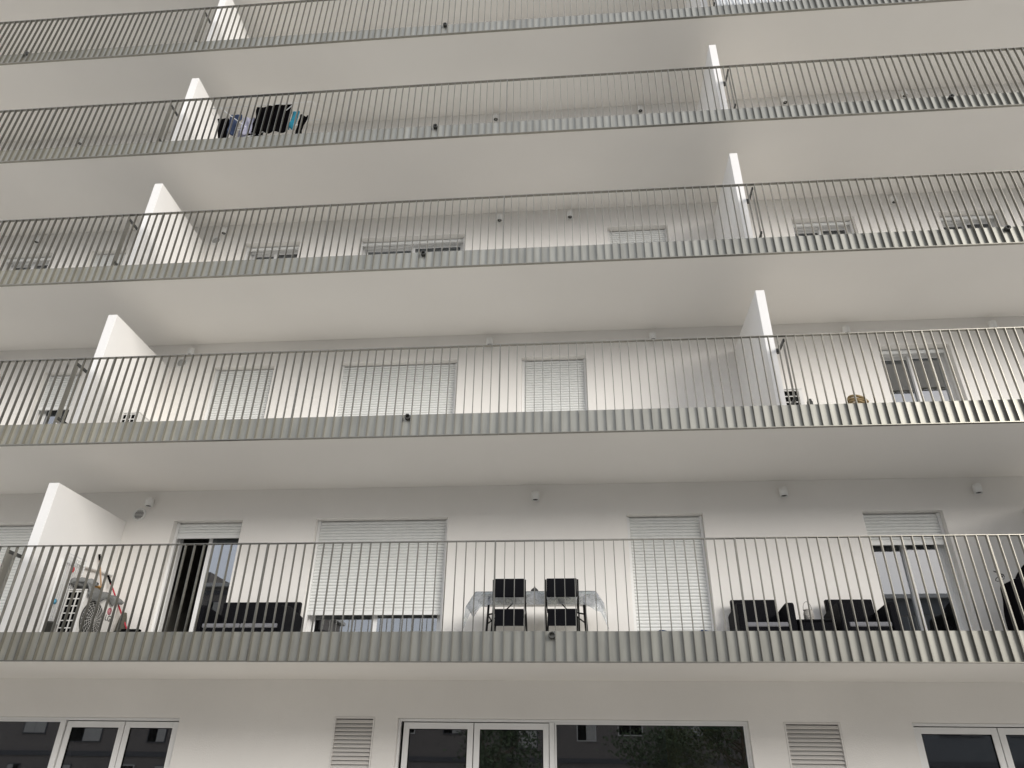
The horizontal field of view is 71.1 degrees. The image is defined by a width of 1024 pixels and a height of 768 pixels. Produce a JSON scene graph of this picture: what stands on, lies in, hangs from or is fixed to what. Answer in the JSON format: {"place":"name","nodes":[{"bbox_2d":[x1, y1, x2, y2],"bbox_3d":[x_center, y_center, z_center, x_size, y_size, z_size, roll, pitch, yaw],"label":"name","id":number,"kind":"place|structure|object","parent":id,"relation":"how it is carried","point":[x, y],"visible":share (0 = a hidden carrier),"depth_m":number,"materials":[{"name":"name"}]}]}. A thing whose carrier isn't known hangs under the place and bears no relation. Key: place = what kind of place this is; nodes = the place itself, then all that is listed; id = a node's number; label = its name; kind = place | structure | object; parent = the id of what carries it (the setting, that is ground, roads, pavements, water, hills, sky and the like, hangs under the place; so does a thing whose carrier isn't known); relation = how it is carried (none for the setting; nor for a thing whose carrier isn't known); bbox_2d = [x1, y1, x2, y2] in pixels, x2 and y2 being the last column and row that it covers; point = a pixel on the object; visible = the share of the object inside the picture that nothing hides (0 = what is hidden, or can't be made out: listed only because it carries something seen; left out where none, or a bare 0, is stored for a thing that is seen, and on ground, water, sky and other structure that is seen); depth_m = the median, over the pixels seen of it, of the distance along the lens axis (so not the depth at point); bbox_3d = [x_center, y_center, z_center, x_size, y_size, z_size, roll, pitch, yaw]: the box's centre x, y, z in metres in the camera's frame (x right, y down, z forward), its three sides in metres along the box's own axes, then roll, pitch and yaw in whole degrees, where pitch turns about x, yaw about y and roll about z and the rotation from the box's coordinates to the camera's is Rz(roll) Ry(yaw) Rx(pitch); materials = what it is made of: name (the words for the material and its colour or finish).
{"place":"outdoors","nodes":[
{"label":"outdoors","id":0,"kind":"place"},
{"bbox_2d":[847,394,868,402],"bbox_3d":[4.825,0.277,10.004,0.303,0.224,0.222,-2,-30,5],"label":"rope coil","id":1,"kind":"object","parent":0,"point":[860,398],"visible":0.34,"depth_m":9.95,"materials":[{"name":"beige"}]},
{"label":"pavement","id":2,"kind":"structure","parent":0,"visible":0},
{"bbox_2d":[0,0,1023,767],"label":"apartment building","id":3,"kind":"structure","parent":2,"relation":"on","point":[416,334],"depth_m":12.03,"materials":[{"name":"grey paint"}]},
{"bbox_2d":[0,526,33,614],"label":"window","id":4,"kind":"structure","parent":3,"relation":"in","point":[9,535],"depth_m":12.20,"materials":[{"name":"white metal"}]},
{"bbox_2d":[2,257,50,270],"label":"window","id":5,"kind":"structure","parent":3,"relation":"in","point":[35,259],"depth_m":15.49,"materials":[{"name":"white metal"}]},
{"bbox_2d":[44,621,53,631],"bbox_3d":[-6.551,3.512,10.073,0.132,0.325,0.132,-2,-30,5],"label":"plant pot","id":6,"kind":"object","parent":3,"relation":"on","point":[48,626],"visible":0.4,"depth_m":10.08,"materials":[{"name":"grey paint"}]},
{"bbox_2d":[48,553,86,624],"bbox_3d":[-6.538,3.023,10.534,0.039,0.987,0.476,-2,-30,5],"label":"wire panel","id":7,"kind":"object","parent":6,"relation":"on","point":[55,600],"visible":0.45,"depth_m":10.49,"materials":[{"name":"white metal"}]},
{"bbox_2d":[32,375,80,423],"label":"window","id":8,"kind":"structure","parent":3,"relation":"in","point":[64,384],"depth_m":13.60,"materials":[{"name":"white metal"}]},
{"bbox_2d":[56,589,117,631],"bbox_3d":[-6.340,3.581,10.698,0.340,0.826,0.846,-2,-30,5],"label":"air conditioner","id":9,"kind":"object","parent":3,"relation":"on","point":[89,615],"visible":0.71,"depth_m":10.50,"materials":[{"name":"white metal"}]},
{"bbox_2d":[69,580,123,606],"bbox_3d":[-6.336,3.218,10.898,0.416,0.286,0.886,-2,-30,5],"label":"quilt","id":10,"kind":"object","parent":9,"relation":"on","point":[104,595],"visible":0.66,"depth_m":10.74,"materials":[{"name":"grey fabric"}]},
{"bbox_2d":[70,577,98,587],"bbox_3d":[-6.362,2.957,10.662,0.391,0.150,0.152,8,-30,-12],"label":"rolled jacket","id":11,"kind":"object","parent":10,"relation":"on","point":[81,584],"visible":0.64,"depth_m":10.62,"materials":[{"name":"white fabric"}]},
{"bbox_2d":[0,717,179,767],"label":"window","id":12,"kind":"structure","parent":3,"relation":"in","point":[57,758],"depth_m":10.53,"materials":[{"name":"white metal"}]},
{"bbox_2d":[98,554,101,585],"bbox_3d":[-6.380,3.464,11.173,0.596,1.496,0.211,25,-37,-35],"label":"broom","id":13,"kind":"object","parent":3,"relation":"on","point":[99,556],"visible":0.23,"depth_m":11.24,"materials":[{"name":"beige wood"}]},
{"bbox_2d":[92,254,125,266],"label":"window","id":14,"kind":"structure","parent":3,"relation":"in","point":[97,257],"depth_m":15.22,"materials":[{"name":"white metal"}]},
{"bbox_2d":[114,612,126,630],"bbox_3d":[-6.069,3.873,11.060,0.191,0.660,0.150,-2,-30,5],"label":"olive bag","id":15,"kind":"object","parent":3,"relation":"on","point":[124,619],"visible":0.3,"depth_m":11.10,"materials":[{"name":"fabric"}]},
{"bbox_2d":[121,412,149,421],"bbox_3d":[-6.319,1.002,12.156,0.340,0.751,0.846,-2,-30,5],"label":"air conditioner","id":16,"kind":"object","parent":3,"relation":"on","point":[132,417],"visible":0.03,"depth_m":11.96,"materials":[{"name":"white"}]},
{"bbox_2d":[150,523,241,631],"bbox_3d":[-5.074,3.299,11.571,1.184,2.159,0.345,-2,-30,5],"label":"window","id":17,"kind":"structure","parent":3,"relation":"in","point":[213,532],"depth_m":11.94,"materials":[{"name":"white metal"}]},
{"bbox_2d":[204,370,273,419],"bbox_3d":[-5.033,0.686,13.045,1.184,2.159,0.345,-2,-30,5],"label":"window","id":18,"kind":"structure","parent":3,"relation":"in","point":[263,374],"depth_m":13.28,"materials":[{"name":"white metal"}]},
{"bbox_2d":[195,602,301,631],"bbox_3d":[-3.867,3.561,10.569,1.330,0.800,0.730,-2,-30,5],"label":"wicker sofa","id":19,"kind":"object","parent":3,"relation":"on","point":[250,617],"visible":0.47,"depth_m":10.66,"materials":[{"name":"black wicker"}]},
{"bbox_2d":[212,102,319,136],"bbox_3d":[-4.886,-4.928,14.035,2.143,0.978,0.534,-2,-30,5],"label":"drying rack","id":20,"kind":"object","parent":3,"relation":"on","point":[259,106],"visible":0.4,"depth_m":14.08,"materials":[{"name":"white metal"}]},
{"bbox_2d":[217,118,229,137],"bbox_3d":[-5.713,-5.005,14.165,0.361,0.668,0.141,-2,-30,5],"label":"black vest","id":21,"kind":"object","parent":20,"relation":"hanging from","point":[222,122],"visible":0.53,"depth_m":14.21,"materials":[{"name":"fabric"}]},
{"bbox_2d":[227,114,241,135],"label":"denim jeans","id":22,"kind":"object","parent":20,"relation":"hanging from","point":[234,124],"visible":0.54,"depth_m":14.13,"materials":[{"name":"blue fabric"}]},
{"bbox_2d":[240,117,254,135],"bbox_3d":[-5.197,-5.056,14.048,0.262,0.468,0.098,-2,-30,5],"label":"grey shirt","id":23,"kind":"object","parent":20,"relation":"hanging from","point":[245,129],"visible":0.63,"depth_m":14.04,"materials":[{"name":"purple fabric"}]},
{"bbox_2d":[248,118,262,135],"bbox_3d":[-5.055,-5.007,14.105,0.358,0.643,0.122,-6,-30,11],"label":"black shirt","id":24,"kind":"object","parent":20,"relation":"hanging from","point":[252,128],"visible":0.19,"depth_m":14.05,"materials":[{"name":"fabric"}]},
{"bbox_2d":[251,106,273,133],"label":"black trousers","id":25,"kind":"object","parent":20,"relation":"hanging from","point":[260,120],"visible":0.68,"depth_m":13.96,"materials":[{"name":"fabric"}]},
{"bbox_2d":[268,104,292,133],"bbox_3d":[-4.498,-5.143,13.910,0.412,0.741,0.119,-2,-30,5],"label":"black coat","id":26,"kind":"object","parent":20,"relation":"hanging from","point":[279,120],"visible":0.71,"depth_m":13.87,"materials":[{"name":"fabric"}]},
{"bbox_2d":[288,111,299,129],"bbox_3d":[-4.279,-5.170,14.048,0.167,0.472,0.110,5,-30,-7],"label":"teal towel","id":27,"kind":"object","parent":20,"relation":"hanging from","point":[291,124],"visible":0.73,"depth_m":14.03,"materials":[{"name":"fabric"}]},
{"bbox_2d":[295,114,307,133],"bbox_3d":[-4.147,-5.081,14.094,0.192,0.582,0.107,-2,-30,5],"label":"dark sock","id":28,"kind":"object","parent":20,"relation":"hanging from","point":[305,118],"visible":0.8,"depth_m":14.11,"materials":[{"name":"black fabric"}]},
{"bbox_2d":[244,246,298,259],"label":"window","id":29,"kind":"structure","parent":3,"relation":"in","point":[275,249],"depth_m":15.06,"materials":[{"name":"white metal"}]},
{"bbox_2d":[303,519,447,631],"bbox_3d":[-2.138,3.215,11.339,2.188,2.159,0.345,-2,-30,5],"label":"window","id":30,"kind":"structure","parent":3,"relation":"in","point":[427,530],"depth_m":11.44,"materials":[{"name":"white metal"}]},
{"bbox_2d":[335,363,456,416],"bbox_3d":[-2.097,0.602,12.814,2.188,2.159,0.345,-2,-30,5],"label":"window","id":31,"kind":"structure","parent":3,"relation":"in","point":[445,367],"depth_m":13.05,"materials":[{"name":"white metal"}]},
{"bbox_2d":[360,237,464,254],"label":"window","id":32,"kind":"structure","parent":3,"relation":"in","point":[438,244],"depth_m":14.82,"materials":[{"name":"white metal"}]},
{"bbox_2d":[492,579,526,630],"bbox_3d":[-0.025,3.159,9.807,0.472,0.872,0.453,-2,-30,5],"label":"folding chair","id":33,"kind":"object","parent":3,"relation":"on","point":[510,616],"visible":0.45,"depth_m":9.71,"materials":[{"name":"black fabric"}]},
{"bbox_2d":[476,591,594,632],"bbox_3d":[0.350,3.391,10.085,1.660,0.739,0.780,-2,-30,5],"label":"folding table","id":34,"kind":"object","parent":3,"relation":"on","point":[551,602],"visible":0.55,"depth_m":10.20,"materials":[{"name":"white"}]},
{"bbox_2d":[464,591,608,626],"bbox_3d":[0.339,3.311,10.103,2.000,0.592,0.827,-2,-30,5],"label":"tablecloth","id":35,"kind":"object","parent":34,"relation":"on","point":[477,605],"visible":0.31,"depth_m":9.86,"materials":[{"name":"fabric"}]},
{"bbox_2d":[522,359,587,411],"bbox_3d":[0.755,0.520,12.589,1.162,2.159,0.345,-2,-30,5],"label":"window","id":36,"kind":"structure","parent":3,"relation":"in","point":[542,384],"depth_m":12.82,"materials":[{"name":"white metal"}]},
{"bbox_2d":[545,578,579,630],"bbox_3d":[0.688,3.138,9.751,0.472,0.872,0.453,-2,-30,5],"label":"folding chair","id":37,"kind":"object","parent":3,"relation":"on","point":[567,590],"visible":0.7,"depth_m":9.67,"materials":[{"name":"black fabric"}]},
{"bbox_2d":[395,719,752,767],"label":"shop window","id":38,"kind":"structure","parent":3,"relation":"in","point":[548,728],"depth_m":10.07,"materials":[{"name":"white metal"}]},
{"bbox_2d":[607,228,666,243],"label":"window","id":39,"kind":"structure","parent":3,"relation":"in","point":[639,234],"depth_m":14.34,"materials":[{"name":"white metal"}]},
{"bbox_2d":[627,516,713,630],"bbox_3d":[2.419,3.084,10.980,1.189,2.159,0.345,-2,-30,5],"label":"window","id":40,"kind":"structure","parent":3,"relation":"in","point":[645,527],"depth_m":11.02,"materials":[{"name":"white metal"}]},
{"bbox_2d":[715,0,796,5],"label":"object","id":41,"kind":"object","parent":3,"relation":"attached to","point":[726,2],"visible":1,"depth_m":14.34,"materials":[{"name":"white"}]},
{"bbox_2d":[728,600,797,632],"bbox_3d":[3.482,3.351,9.989,0.760,0.800,0.730,-2,-30,5],"label":"wicker armchair","id":42,"kind":"object","parent":3,"relation":"on","point":[761,616],"visible":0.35,"depth_m":9.92,"materials":[{"name":"black wicker"}]},
{"bbox_2d":[784,388,804,404],"bbox_3d":[4.378,0.627,11.259,0.340,0.816,0.846,-2,-30,5],"label":"air conditioner","id":43,"kind":"object","parent":3,"relation":"on","point":[801,398],"visible":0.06,"depth_m":11.04,"materials":[{"name":"white"}]},
{"bbox_2d":[797,619,835,630],"bbox_3d":[4.131,3.454,9.783,0.520,0.375,0.460,-2,-30,5],"label":"wicker table","id":44,"kind":"object","parent":3,"relation":"on","point":[817,625],"visible":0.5,"depth_m":9.66,"materials":[{"name":"black wicker"}]},
{"bbox_2d":[803,602,813,618],"bbox_3d":[4.092,3.148,9.902,0.132,0.273,0.132,-2,-30,5],"label":"lantern","id":45,"kind":"object","parent":44,"relation":"on","point":[806,614],"visible":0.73,"depth_m":9.85,"materials":[{"name":"black"}]},
{"bbox_2d":[792,220,854,235],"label":"window","id":46,"kind":"structure","parent":3,"relation":"in","point":[832,225],"depth_m":14.18,"materials":[{"name":"white metal"}]},
{"bbox_2d":[824,599,900,630],"bbox_3d":[4.818,3.312,9.884,0.760,0.800,0.730,-2,-30,5],"label":"wicker armchair","id":47,"kind":"object","parent":3,"relation":"on","point":[860,616],"visible":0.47,"depth_m":9.77,"materials":[{"name":"black wicker"}]},
{"bbox_2d":[863,512,973,630],"bbox_3d":[6.037,2.980,10.695,1.195,2.159,0.345,-2,-30,5],"label":"window","id":48,"kind":"structure","parent":3,"relation":"in","point":[875,524],"depth_m":11.01,"materials":[{"name":"white metal"}]},
{"bbox_2d":[879,347,960,401],"bbox_3d":[6.994,0.342,12.097,1.195,2.159,0.345,-2,-30,5],"label":"window","id":49,"kind":"structure","parent":3,"relation":"in","point":[895,355],"depth_m":12.54,"materials":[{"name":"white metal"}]},
{"bbox_2d":[912,723,1023,767],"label":"shop window","id":50,"kind":"structure","parent":3,"relation":"in","point":[998,736],"depth_m":9.61,"materials":[{"name":"white metal"}]},
{"bbox_2d":[940,213,1001,229],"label":"window","id":51,"kind":"structure","parent":3,"relation":"in","point":[957,219],"depth_m":13.96,"materials":[{"name":"white metal"}]},
{"bbox_2d":[993,565,1023,630],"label":"covered chair","id":52,"kind":"object","parent":3,"relation":"on","point":[1013,601],"visible":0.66,"depth_m":9.41,"materials":[{"name":"black fabric"}]},
{"bbox_3d":[-5.904,3.980,10.929,0.350,0.370,0.230,-2,-30,5],"label":"storage box","id":53,"kind":"object","parent":3,"relation":"on","visible":0},
{"bbox_2d":[107,575,140,631],"bbox_3d":[-6.132,3.440,11.285,0.811,0.911,0.080,-2,-30,5],"label":"mop","id":54,"kind":"object","parent":53,"relation":"on","point":[110,581],"visible":0.56,"depth_m":11.21,"materials":[{"name":"red plastic"}]}
]}

